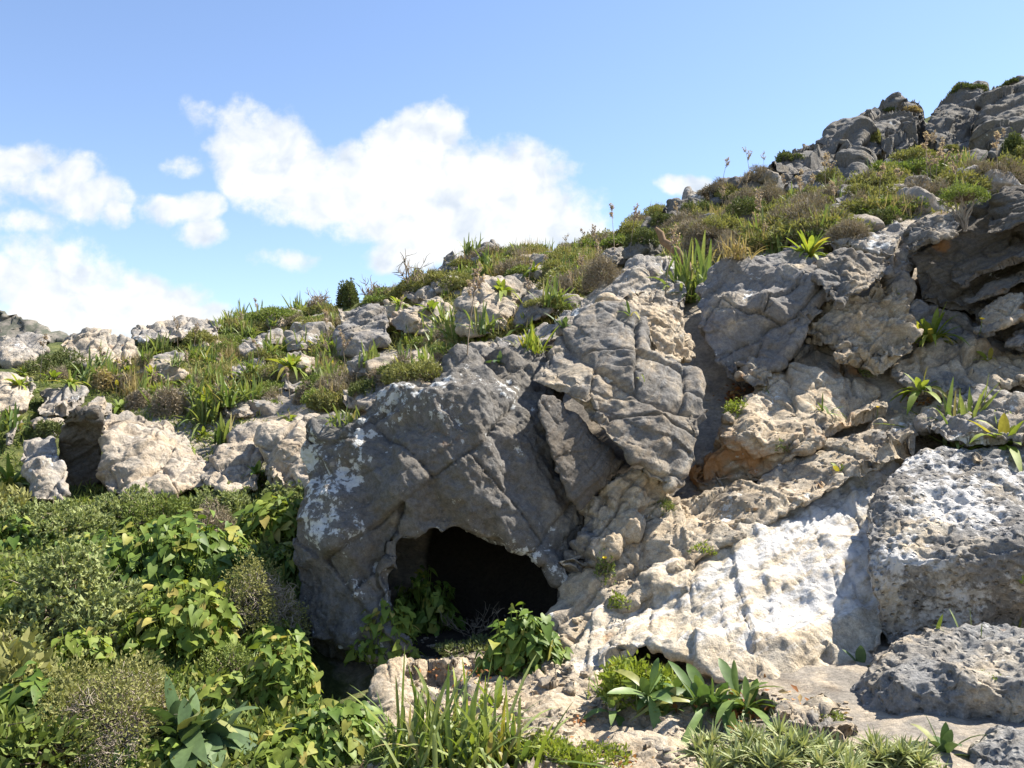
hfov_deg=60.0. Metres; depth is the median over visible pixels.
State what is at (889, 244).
rock wall
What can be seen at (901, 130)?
rock
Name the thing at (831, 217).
shrub
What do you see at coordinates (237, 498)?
sage bush
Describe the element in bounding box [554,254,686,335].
rock shelf
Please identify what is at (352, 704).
arum plant
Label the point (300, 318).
shrub
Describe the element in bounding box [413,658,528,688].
dry leaves
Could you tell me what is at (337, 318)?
cushion shrub
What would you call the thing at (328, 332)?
cushion shrub
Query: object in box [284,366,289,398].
flower stalk
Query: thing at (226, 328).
strap plant
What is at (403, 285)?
shrub
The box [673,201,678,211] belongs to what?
flower stalk
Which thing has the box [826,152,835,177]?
flower stalk
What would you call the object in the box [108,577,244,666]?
arum plant
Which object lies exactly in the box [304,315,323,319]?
shrub
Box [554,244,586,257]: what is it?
shrub
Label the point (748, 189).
shrub
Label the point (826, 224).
shrub
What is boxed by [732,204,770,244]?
strap plant
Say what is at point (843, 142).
rock
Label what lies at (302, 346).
strap plant
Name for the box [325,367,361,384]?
cushion shrub
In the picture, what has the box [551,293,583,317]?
rock
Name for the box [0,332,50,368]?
rock
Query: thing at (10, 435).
rock
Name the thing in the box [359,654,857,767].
bedrock slab
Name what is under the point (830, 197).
shrub
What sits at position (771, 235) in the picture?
shrub
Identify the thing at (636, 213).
flower stalk
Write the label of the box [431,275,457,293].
rock
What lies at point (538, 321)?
shrub
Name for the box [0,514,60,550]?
arum plant
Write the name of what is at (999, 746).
boulder
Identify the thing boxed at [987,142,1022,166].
rock
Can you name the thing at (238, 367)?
rock
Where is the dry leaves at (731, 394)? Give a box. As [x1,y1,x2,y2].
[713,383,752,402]
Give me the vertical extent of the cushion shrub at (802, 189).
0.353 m
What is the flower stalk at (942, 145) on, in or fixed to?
on the ground at (480, 574)
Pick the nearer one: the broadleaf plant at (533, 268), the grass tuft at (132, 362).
the grass tuft at (132, 362)
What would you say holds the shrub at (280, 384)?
on the ground at (480, 574)
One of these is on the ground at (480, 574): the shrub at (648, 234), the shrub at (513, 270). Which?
the shrub at (513, 270)
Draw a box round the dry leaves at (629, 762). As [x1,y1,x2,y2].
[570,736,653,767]
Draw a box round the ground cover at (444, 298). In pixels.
[16,166,1023,430]
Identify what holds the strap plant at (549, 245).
on the ground at (480, 574)
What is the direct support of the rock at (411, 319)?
on the ground at (480, 574)
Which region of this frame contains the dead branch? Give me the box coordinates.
[654,227,690,270]
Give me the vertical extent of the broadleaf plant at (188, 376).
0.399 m
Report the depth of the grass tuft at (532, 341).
6.03 m
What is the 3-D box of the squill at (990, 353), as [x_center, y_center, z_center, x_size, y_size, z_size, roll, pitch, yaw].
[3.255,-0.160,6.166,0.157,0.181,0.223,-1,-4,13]
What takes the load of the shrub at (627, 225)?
on the ground at (480, 574)
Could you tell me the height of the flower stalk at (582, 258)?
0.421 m
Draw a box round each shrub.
[0,472,33,519]
[0,595,54,641]
[0,609,64,650]
[0,626,78,701]
[0,698,62,759]
[0,698,101,767]
[17,343,87,375]
[31,417,63,437]
[46,365,68,379]
[64,363,94,372]
[88,366,114,392]
[109,372,133,390]
[118,488,196,534]
[123,386,151,410]
[133,353,153,366]
[138,335,174,355]
[147,384,190,418]
[180,326,222,346]
[180,374,205,390]
[182,492,239,534]
[185,374,218,390]
[198,358,237,371]
[198,366,233,384]
[202,360,229,374]
[205,541,249,570]
[206,339,240,351]
[217,318,239,326]
[219,327,240,333]
[219,333,242,343]
[220,334,248,341]
[235,320,267,333]
[238,366,280,385]
[245,305,307,325]
[247,347,277,360]
[248,368,278,384]
[248,376,272,385]
[250,362,281,379]
[250,395,281,403]
[251,383,280,394]
[257,386,282,400]
[263,379,284,388]
[272,349,286,355]
[284,310,302,326]
[291,315,311,324]
[292,380,312,404]
[294,382,324,395]
[299,316,317,327]
[300,387,333,404]
[301,372,328,384]
[303,302,339,315]
[304,294,327,314]
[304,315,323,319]
[305,287,330,301]
[305,388,338,408]
[309,387,345,411]
[310,371,332,391]
[311,307,336,314]
[315,303,337,312]
[317,313,340,326]
[317,344,334,353]
[317,351,338,362]
[318,359,344,369]
[320,382,343,411]
[321,328,332,340]
[321,376,348,395]
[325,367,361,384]
[335,277,360,307]
[347,376,378,396]
[355,276,376,294]
[359,293,391,303]
[365,283,383,295]
[366,363,391,385]
[371,286,391,293]
[376,365,386,374]
[379,358,442,384]
[381,284,397,294]
[385,291,409,301]
[386,322,396,332]
[387,277,426,294]
[389,351,413,366]
[393,250,436,287]
[405,336,425,348]
[410,267,423,277]
[420,268,460,285]
[421,331,428,346]
[426,341,455,355]
[428,324,450,343]
[431,348,444,360]
[438,269,475,289]
[446,258,472,268]
[450,283,464,290]
[466,243,504,258]
[481,255,508,266]
[489,247,509,254]
[493,254,529,274]
[494,256,526,265]
[503,244,529,257]
[504,264,529,275]
[511,318,546,327]
[516,243,547,250]
[521,294,562,307]
[524,243,546,252]
[535,268,579,289]
[540,258,567,274]
[542,300,571,321]
[544,250,570,260]
[544,265,582,288]
[548,262,573,274]
[551,275,586,296]
[553,261,570,274]
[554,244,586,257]
[555,241,570,248]
[555,251,570,260]
[560,302,580,309]
[567,248,597,258]
[570,251,594,262]
[570,279,596,293]
[571,254,600,267]
[577,228,612,243]
[577,259,591,275]
[579,252,624,292]
[580,227,604,245]
[581,238,596,248]
[597,232,615,241]
[598,233,626,248]
[614,224,634,235]
[616,218,640,232]
[622,226,659,247]
[623,211,646,222]
[623,213,645,226]
[626,214,648,223]
[643,202,665,213]
[646,205,662,215]
[648,210,677,226]
[655,222,677,240]
[657,206,695,229]
[663,210,705,239]
[679,198,719,213]
[679,233,714,252]
[681,216,721,243]
[681,232,717,261]
[688,211,745,235]
[691,206,710,216]
[697,182,718,198]
[707,226,747,256]
[708,176,737,193]
[708,227,737,238]
[714,182,739,206]
[719,202,734,217]
[721,193,774,218]
[722,221,748,237]
[723,183,756,207]
[731,210,754,222]
[733,186,762,203]
[737,230,771,249]
[738,164,777,182]
[739,208,803,240]
[749,202,787,217]
[750,177,787,204]
[758,184,786,196]
[758,227,785,247]
[761,205,785,218]
[765,200,790,222]
[766,212,802,225]
[767,208,824,245]
[769,189,832,204]
[769,195,786,205]
[774,149,804,162]
[776,205,800,231]
[780,188,834,221]
[781,210,822,243]
[782,183,816,199]
[783,219,817,247]
[788,217,827,245]
[788,230,833,246]
[793,182,818,194]
[796,205,831,234]
[800,204,853,217]
[802,184,839,193]
[803,218,846,232]
[812,189,839,201]
[812,214,834,235]
[815,164,843,182]
[815,176,848,197]
[817,205,876,231]
[822,217,871,244]
[823,204,854,218]
[834,187,869,212]
[837,193,897,212]
[842,182,877,195]
[846,165,904,187]
[847,176,903,199]
[848,203,911,224]
[857,166,888,184]
[859,368,878,377]
[868,159,918,175]
[870,128,883,143]
[872,210,901,220]
[873,193,906,206]
[874,161,912,178]
[876,195,929,211]
[882,106,898,111]
[883,205,909,217]
[887,144,939,161]
[888,191,923,214]
[901,105,923,112]
[901,172,950,194]
[902,202,918,210]
[904,156,939,174]
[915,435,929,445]
[918,166,944,179]
[930,150,975,167]
[931,169,980,186]
[935,187,957,203]
[941,143,960,153]
[941,154,992,175]
[946,81,988,95]
[961,155,1001,178]
[969,173,994,189]
[980,148,1023,177]
[984,154,1023,182]
[998,77,1018,87]
[1001,127,1023,154]
[1002,144,1023,161]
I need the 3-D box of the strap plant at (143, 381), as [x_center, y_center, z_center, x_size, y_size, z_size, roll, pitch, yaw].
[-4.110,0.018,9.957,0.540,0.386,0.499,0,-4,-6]
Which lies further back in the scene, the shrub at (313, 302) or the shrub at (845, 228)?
the shrub at (313, 302)
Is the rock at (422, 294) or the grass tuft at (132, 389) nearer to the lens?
the grass tuft at (132, 389)
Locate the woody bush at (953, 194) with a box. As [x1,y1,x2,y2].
[937,179,991,232]
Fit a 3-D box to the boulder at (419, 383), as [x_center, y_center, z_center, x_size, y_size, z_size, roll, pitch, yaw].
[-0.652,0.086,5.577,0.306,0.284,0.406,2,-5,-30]
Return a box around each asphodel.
[348,658,553,767]
[349,691,443,767]
[354,649,611,767]
[476,702,572,767]
[645,231,765,302]
[753,223,790,253]
[874,375,1000,449]
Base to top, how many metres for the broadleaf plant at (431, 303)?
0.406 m
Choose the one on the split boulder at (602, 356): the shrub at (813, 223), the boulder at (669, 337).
the boulder at (669, 337)
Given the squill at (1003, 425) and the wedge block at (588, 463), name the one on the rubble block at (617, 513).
the wedge block at (588, 463)
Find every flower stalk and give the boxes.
[38,334,47,376]
[97,346,105,356]
[152,369,158,385]
[172,315,182,345]
[183,350,189,370]
[193,322,198,345]
[213,382,221,418]
[252,339,259,362]
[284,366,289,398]
[322,309,329,347]
[338,326,352,371]
[466,279,472,306]
[467,263,484,354]
[525,277,534,295]
[567,269,572,291]
[576,253,585,273]
[591,224,596,248]
[609,203,614,252]
[630,202,640,252]
[665,224,679,292]
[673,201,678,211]
[722,157,729,182]
[742,147,751,166]
[751,212,759,222]
[754,188,764,233]
[795,175,801,195]
[809,172,815,190]
[821,153,827,166]
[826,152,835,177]
[829,180,835,204]
[876,162,885,194]
[894,167,903,185]
[921,131,929,177]
[925,153,937,187]
[931,129,936,145]
[932,148,943,181]
[938,136,953,180]
[947,147,963,182]
[991,130,1001,171]
[1001,127,1005,154]
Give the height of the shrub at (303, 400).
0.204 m
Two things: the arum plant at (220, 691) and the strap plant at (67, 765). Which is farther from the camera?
the arum plant at (220, 691)
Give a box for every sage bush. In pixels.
[0,493,120,543]
[1,530,156,651]
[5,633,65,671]
[87,482,165,526]
[187,480,257,516]
[259,479,303,502]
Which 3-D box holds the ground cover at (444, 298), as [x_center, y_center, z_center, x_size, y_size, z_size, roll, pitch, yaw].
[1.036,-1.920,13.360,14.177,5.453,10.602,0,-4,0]
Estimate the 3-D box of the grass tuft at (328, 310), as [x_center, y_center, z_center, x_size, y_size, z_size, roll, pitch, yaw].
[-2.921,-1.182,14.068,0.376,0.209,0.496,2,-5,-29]
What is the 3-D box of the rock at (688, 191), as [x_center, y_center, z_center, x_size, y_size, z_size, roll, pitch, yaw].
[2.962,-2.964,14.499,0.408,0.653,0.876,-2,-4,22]
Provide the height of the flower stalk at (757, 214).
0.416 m
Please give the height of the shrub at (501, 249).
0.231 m
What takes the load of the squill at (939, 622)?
on the boulder at (937, 672)
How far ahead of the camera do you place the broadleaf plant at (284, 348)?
12.28 m
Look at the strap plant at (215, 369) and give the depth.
10.41 m
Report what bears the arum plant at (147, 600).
on the ground at (480, 574)
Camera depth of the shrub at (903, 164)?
11.42 m
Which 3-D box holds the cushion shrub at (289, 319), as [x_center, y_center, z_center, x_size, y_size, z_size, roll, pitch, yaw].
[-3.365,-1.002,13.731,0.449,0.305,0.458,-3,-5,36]
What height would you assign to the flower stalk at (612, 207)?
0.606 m
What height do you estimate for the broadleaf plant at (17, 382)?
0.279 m
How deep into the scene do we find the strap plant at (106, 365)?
10.55 m
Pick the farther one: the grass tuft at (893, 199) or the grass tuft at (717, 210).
the grass tuft at (717, 210)
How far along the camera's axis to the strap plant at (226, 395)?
9.35 m
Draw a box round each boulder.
[291,342,598,670]
[361,654,427,725]
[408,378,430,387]
[533,292,708,493]
[628,288,695,363]
[695,245,825,386]
[734,356,777,386]
[810,247,894,309]
[833,347,863,367]
[850,621,1023,722]
[866,445,1023,645]
[890,334,1023,399]
[913,384,1023,447]
[968,725,1023,767]
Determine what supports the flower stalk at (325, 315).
on the ground at (480, 574)
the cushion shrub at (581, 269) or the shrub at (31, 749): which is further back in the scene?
the cushion shrub at (581, 269)
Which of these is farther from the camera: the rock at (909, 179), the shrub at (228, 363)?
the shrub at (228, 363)
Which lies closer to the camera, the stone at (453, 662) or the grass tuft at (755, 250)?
the stone at (453, 662)
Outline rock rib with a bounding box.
[545,412,918,649]
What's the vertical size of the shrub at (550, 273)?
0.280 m
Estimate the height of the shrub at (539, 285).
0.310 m
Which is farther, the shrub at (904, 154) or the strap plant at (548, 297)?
the shrub at (904, 154)
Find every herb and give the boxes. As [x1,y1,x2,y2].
[184,553,221,598]
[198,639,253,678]
[362,728,403,767]
[431,633,499,657]
[513,726,593,766]
[571,738,637,767]
[584,670,602,699]
[592,548,615,584]
[594,649,684,710]
[607,589,635,609]
[653,497,675,515]
[687,540,717,555]
[722,396,747,417]
[775,437,792,451]
[819,709,845,721]
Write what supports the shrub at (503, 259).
on the ground at (480, 574)
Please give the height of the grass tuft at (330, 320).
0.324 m
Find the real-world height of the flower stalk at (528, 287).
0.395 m
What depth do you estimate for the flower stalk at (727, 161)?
14.32 m
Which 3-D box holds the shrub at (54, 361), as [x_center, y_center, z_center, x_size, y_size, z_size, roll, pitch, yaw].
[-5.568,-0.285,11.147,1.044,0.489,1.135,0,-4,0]
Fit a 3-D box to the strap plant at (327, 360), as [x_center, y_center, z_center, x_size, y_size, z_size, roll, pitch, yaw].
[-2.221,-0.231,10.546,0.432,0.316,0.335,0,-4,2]
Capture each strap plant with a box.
[0,401,32,430]
[60,754,88,767]
[69,346,112,386]
[84,342,121,369]
[88,358,123,374]
[93,357,126,371]
[98,355,129,386]
[125,370,158,396]
[126,337,167,366]
[139,383,167,405]
[145,331,171,353]
[147,375,184,391]
[164,346,190,368]
[168,391,220,441]
[179,337,204,360]
[180,372,208,396]
[182,383,213,415]
[184,339,217,356]
[190,372,217,399]
[191,344,223,366]
[194,363,213,385]
[196,347,243,364]
[203,363,256,407]
[203,412,243,444]
[204,361,226,379]
[211,316,223,334]
[216,309,235,321]
[220,322,238,334]
[225,298,248,315]
[231,373,279,402]
[232,308,252,320]
[232,310,247,330]
[233,318,266,337]
[234,351,269,374]
[248,328,288,355]
[249,302,262,312]
[250,364,276,380]
[260,315,284,326]
[282,295,307,309]
[285,327,311,354]
[288,297,306,309]
[304,349,342,378]
[310,337,325,356]
[312,336,344,361]
[314,348,333,363]
[317,299,331,309]
[317,312,339,324]
[317,331,334,345]
[318,352,338,367]
[318,403,361,426]
[320,356,341,378]
[358,339,380,367]
[379,339,417,364]
[394,326,426,340]
[408,343,433,364]
[416,293,454,328]
[420,323,442,348]
[425,304,461,342]
[449,302,513,335]
[456,233,482,255]
[456,260,472,273]
[461,259,485,276]
[472,242,500,261]
[474,251,496,274]
[509,242,524,252]
[525,273,578,308]
[530,280,577,293]
[544,240,554,250]
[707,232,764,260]
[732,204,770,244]
[779,181,810,198]
[810,394,846,418]
[812,203,850,230]
[938,176,982,192]
[943,146,987,164]
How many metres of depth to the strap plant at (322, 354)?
10.88 m
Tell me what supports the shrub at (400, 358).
on the ground at (480, 574)
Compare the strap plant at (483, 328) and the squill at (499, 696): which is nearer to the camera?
the squill at (499, 696)
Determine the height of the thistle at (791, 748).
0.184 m
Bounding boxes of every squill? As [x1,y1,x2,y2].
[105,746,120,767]
[474,676,521,719]
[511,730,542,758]
[543,312,569,338]
[557,751,603,767]
[618,300,639,318]
[704,711,735,733]
[777,229,829,259]
[831,463,865,487]
[842,645,869,665]
[890,366,947,413]
[910,716,979,767]
[913,302,970,346]
[936,614,942,628]
[956,410,1023,471]
[975,347,995,360]
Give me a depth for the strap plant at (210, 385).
9.61 m
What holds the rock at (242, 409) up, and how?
on the ground at (480, 574)
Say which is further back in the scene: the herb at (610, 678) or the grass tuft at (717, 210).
the grass tuft at (717, 210)
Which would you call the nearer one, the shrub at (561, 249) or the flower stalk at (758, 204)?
the flower stalk at (758, 204)
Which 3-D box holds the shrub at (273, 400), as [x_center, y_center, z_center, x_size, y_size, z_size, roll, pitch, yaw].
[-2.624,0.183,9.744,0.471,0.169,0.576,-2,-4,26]
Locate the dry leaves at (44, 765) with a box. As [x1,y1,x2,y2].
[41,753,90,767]
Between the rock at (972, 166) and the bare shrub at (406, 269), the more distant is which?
the bare shrub at (406, 269)
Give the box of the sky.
[0,0,1023,337]
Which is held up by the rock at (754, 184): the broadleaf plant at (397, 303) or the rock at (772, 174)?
the rock at (772, 174)
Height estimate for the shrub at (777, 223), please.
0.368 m
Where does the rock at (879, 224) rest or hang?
on the ground at (480, 574)
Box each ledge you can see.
[905,213,958,252]
[951,240,1023,288]
[963,271,1023,303]
[973,292,1023,337]
[985,185,1023,233]
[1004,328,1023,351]
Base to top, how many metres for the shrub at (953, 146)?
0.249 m
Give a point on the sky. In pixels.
(160, 160)
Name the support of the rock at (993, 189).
on the rock at (999, 179)
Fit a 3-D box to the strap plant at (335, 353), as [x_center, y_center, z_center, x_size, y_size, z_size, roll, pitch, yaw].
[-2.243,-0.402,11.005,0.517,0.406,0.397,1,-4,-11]
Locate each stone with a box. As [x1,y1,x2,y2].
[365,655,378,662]
[406,657,416,674]
[442,655,459,668]
[537,674,556,689]
[562,681,575,695]
[642,737,652,749]
[721,412,735,424]
[774,701,794,718]
[972,450,982,462]
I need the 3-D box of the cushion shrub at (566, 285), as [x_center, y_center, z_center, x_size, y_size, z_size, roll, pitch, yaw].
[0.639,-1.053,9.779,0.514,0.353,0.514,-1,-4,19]
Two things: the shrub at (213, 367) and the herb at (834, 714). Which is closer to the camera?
the herb at (834, 714)
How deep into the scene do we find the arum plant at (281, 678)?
3.87 m
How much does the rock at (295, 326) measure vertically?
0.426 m
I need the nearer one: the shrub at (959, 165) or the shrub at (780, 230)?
the shrub at (780, 230)
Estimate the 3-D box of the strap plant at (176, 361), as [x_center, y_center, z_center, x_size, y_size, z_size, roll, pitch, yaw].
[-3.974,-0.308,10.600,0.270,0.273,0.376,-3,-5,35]
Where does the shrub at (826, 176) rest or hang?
on the ground at (480, 574)
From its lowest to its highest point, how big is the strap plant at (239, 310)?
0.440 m
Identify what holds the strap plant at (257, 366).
on the ground at (480, 574)
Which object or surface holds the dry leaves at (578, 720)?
on the bedrock slab
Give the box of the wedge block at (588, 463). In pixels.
[537,394,624,510]
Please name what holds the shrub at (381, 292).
on the ground at (480, 574)
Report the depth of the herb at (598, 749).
3.17 m
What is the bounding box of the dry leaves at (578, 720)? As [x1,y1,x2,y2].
[567,714,591,725]
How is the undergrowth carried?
on the ground at (480, 574)
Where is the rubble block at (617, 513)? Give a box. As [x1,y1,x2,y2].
[559,468,680,573]
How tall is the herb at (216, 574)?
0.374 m
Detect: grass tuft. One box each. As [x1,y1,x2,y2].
[101,377,150,395]
[107,364,166,389]
[111,349,139,368]
[116,375,154,395]
[204,358,236,374]
[205,334,236,349]
[219,342,243,359]
[222,312,240,327]
[302,339,332,356]
[308,310,337,329]
[309,350,337,368]
[319,377,356,395]
[320,304,338,313]
[426,335,456,353]
[444,247,472,261]
[487,255,512,276]
[498,317,521,333]
[505,321,557,353]
[512,249,531,264]
[520,247,549,254]
[524,235,540,244]
[562,267,593,292]
[565,245,594,268]
[661,234,684,254]
[707,202,729,214]
[740,220,768,254]
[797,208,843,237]
[866,188,922,217]
[935,610,981,636]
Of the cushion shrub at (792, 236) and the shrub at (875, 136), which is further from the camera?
the shrub at (875, 136)
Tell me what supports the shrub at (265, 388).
on the ground at (480, 574)
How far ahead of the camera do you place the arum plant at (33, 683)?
3.30 m
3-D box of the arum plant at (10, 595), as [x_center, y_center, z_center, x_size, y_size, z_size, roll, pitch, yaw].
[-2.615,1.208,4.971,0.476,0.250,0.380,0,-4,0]
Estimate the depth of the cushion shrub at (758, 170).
13.53 m
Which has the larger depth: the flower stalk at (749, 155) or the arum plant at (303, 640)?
the flower stalk at (749, 155)
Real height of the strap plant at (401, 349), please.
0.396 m
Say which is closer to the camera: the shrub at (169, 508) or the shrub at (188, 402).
the shrub at (169, 508)
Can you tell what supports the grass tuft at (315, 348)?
on the ground at (480, 574)
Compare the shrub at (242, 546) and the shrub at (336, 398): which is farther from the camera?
the shrub at (336, 398)
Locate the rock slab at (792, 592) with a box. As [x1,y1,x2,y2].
[564,460,900,683]
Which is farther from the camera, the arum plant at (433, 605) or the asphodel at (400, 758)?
the arum plant at (433, 605)
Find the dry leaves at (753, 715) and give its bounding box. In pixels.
[672,674,847,732]
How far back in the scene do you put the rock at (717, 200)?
14.22 m
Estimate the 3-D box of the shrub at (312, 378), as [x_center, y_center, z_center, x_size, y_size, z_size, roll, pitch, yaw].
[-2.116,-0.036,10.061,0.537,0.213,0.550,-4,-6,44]
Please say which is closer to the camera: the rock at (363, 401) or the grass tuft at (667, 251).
the rock at (363, 401)
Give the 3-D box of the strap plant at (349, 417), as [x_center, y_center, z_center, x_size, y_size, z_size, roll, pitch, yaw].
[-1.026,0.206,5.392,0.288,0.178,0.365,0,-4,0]
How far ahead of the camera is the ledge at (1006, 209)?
6.52 m
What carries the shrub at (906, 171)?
on the ground at (480, 574)
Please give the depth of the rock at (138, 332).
13.31 m
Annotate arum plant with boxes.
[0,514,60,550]
[0,582,63,611]
[0,660,65,740]
[45,620,116,676]
[55,529,128,562]
[89,507,264,596]
[103,576,156,629]
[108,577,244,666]
[109,730,182,767]
[194,526,246,557]
[195,670,259,714]
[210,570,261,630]
[232,491,302,545]
[235,629,323,712]
[240,617,317,656]
[249,727,332,767]
[265,541,297,578]
[275,694,380,765]
[335,699,384,742]
[343,598,425,666]
[393,565,465,639]
[474,601,573,678]
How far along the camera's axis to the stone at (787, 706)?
3.32 m
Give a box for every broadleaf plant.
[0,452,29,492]
[5,374,39,389]
[12,366,36,375]
[39,368,64,380]
[47,369,89,390]
[109,377,123,391]
[111,399,127,413]
[115,357,134,371]
[138,363,163,384]
[140,674,260,767]
[171,374,190,387]
[186,383,221,417]
[192,392,219,422]
[192,426,212,440]
[228,364,251,385]
[241,460,265,485]
[263,353,312,382]
[275,339,292,352]
[278,410,296,420]
[282,363,307,377]
[385,294,410,310]
[415,299,438,315]
[463,336,483,344]
[486,351,505,363]
[494,278,520,301]
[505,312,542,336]
[521,260,541,278]
[580,658,735,728]
[631,658,782,741]
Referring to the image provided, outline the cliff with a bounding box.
[903,197,1023,353]
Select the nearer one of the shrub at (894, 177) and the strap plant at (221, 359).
the shrub at (894, 177)
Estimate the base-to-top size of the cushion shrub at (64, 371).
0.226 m
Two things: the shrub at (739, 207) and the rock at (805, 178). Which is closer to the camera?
the shrub at (739, 207)
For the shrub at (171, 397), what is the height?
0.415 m
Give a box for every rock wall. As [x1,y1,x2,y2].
[688,338,887,490]
[806,280,923,375]
[822,220,916,304]
[909,299,995,346]
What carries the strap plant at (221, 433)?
on the ground at (480, 574)
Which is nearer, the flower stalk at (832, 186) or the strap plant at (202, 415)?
the flower stalk at (832, 186)
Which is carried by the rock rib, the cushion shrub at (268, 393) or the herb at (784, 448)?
the herb at (784, 448)
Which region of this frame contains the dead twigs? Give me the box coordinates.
[438,601,503,636]
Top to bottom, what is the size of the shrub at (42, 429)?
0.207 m
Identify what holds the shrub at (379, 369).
on the ground at (480, 574)
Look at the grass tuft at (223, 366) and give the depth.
10.60 m
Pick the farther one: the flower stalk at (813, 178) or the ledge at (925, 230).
the flower stalk at (813, 178)
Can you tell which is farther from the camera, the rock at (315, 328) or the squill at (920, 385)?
the rock at (315, 328)
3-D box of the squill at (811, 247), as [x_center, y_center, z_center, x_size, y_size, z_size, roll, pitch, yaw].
[2.424,-1.061,7.208,0.587,0.406,0.552,-1,-4,20]
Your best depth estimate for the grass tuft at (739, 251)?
7.02 m
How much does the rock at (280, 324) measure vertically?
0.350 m
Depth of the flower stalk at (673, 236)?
7.54 m
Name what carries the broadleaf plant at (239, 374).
on the ground at (480, 574)
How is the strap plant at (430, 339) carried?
on the ground at (480, 574)
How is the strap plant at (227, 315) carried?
on the ground at (480, 574)
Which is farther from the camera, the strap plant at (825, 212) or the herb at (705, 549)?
the strap plant at (825, 212)
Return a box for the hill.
[0,310,67,342]
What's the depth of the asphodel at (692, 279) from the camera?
7.73 m
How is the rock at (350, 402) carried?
on the ground at (480, 574)
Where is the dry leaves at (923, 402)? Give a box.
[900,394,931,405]
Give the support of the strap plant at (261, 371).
on the ground at (480, 574)
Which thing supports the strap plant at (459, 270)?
on the ground at (480, 574)
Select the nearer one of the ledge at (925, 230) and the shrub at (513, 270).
the ledge at (925, 230)
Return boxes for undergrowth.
[0,373,372,767]
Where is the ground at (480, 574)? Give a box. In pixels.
[0,116,1023,767]
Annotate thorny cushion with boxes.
[13,640,184,767]
[210,545,311,643]
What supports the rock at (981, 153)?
on the ground at (480, 574)
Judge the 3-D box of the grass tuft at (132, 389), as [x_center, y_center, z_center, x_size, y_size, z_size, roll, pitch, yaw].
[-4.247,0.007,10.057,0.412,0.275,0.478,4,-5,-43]
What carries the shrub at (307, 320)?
on the ground at (480, 574)
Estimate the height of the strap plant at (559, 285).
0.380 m
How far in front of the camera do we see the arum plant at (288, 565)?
5.65 m
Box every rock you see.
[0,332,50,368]
[0,372,35,413]
[5,414,22,445]
[20,430,70,503]
[30,415,64,428]
[37,383,88,417]
[58,405,104,485]
[60,327,138,368]
[87,396,106,410]
[95,410,205,499]
[101,403,112,416]
[131,315,220,343]
[137,357,188,382]
[153,350,184,360]
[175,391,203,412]
[192,336,220,348]
[200,440,263,493]
[222,399,258,418]
[226,421,261,442]
[229,365,245,378]
[237,339,267,357]
[247,358,264,366]
[247,396,296,415]
[254,413,319,488]
[255,328,283,344]
[266,314,287,329]
[272,388,294,398]
[278,351,314,383]
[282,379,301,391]
[283,330,320,353]
[290,320,315,332]
[301,321,335,335]
[332,303,391,357]
[343,390,364,411]
[346,353,389,377]
[354,382,386,408]
[361,299,383,306]
[365,356,396,372]
[383,299,411,317]
[389,296,453,336]
[402,285,440,303]
[406,350,438,362]
[407,306,422,311]
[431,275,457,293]
[438,251,457,272]
[451,288,462,295]
[453,275,525,337]
[467,239,496,262]
[469,342,509,350]
[496,334,525,346]
[510,273,530,282]
[513,289,552,328]
[519,277,552,303]
[521,322,554,347]
[528,265,546,278]
[529,254,547,265]
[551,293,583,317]
[596,699,619,715]
[602,247,625,269]
[622,236,663,260]
[641,211,691,230]
[656,746,687,761]
[662,197,708,212]
[682,186,704,200]
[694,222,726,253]
[709,176,743,205]
[738,173,793,189]
[738,211,756,224]
[758,169,781,183]
[768,116,876,183]
[772,710,821,729]
[784,170,839,190]
[825,721,857,744]
[836,193,851,202]
[837,181,854,195]
[854,214,884,231]
[858,91,927,161]
[883,158,914,174]
[895,186,945,214]
[900,175,938,187]
[924,80,989,153]
[946,148,994,164]
[949,165,983,184]
[968,75,1023,151]
[974,181,996,193]
[985,169,1020,190]
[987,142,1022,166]
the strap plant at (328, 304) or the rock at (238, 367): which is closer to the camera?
the rock at (238, 367)
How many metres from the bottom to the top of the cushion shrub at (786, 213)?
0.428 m
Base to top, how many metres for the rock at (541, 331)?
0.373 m
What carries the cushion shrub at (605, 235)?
on the ground at (480, 574)
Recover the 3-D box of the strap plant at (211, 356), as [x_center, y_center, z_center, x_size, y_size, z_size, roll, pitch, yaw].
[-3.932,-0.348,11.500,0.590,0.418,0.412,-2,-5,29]
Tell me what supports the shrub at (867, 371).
on the ground at (480, 574)
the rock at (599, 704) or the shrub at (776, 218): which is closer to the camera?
the rock at (599, 704)
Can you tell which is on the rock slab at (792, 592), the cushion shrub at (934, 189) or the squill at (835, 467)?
the squill at (835, 467)
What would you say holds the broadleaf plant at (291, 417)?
on the rock at (279, 442)
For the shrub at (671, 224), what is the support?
on the ground at (480, 574)
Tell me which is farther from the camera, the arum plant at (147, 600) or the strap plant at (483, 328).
the strap plant at (483, 328)
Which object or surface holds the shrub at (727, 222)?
on the ground at (480, 574)
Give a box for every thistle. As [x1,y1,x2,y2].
[666,709,888,767]
[839,724,950,767]
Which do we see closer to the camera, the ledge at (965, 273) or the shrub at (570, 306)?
the ledge at (965, 273)
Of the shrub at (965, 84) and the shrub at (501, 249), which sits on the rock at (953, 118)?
the shrub at (965, 84)
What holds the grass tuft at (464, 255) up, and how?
on the ground at (480, 574)
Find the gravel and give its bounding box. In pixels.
[192,383,919,767]
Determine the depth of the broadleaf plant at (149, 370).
10.38 m
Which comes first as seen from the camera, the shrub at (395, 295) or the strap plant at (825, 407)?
the strap plant at (825, 407)
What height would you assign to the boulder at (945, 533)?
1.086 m

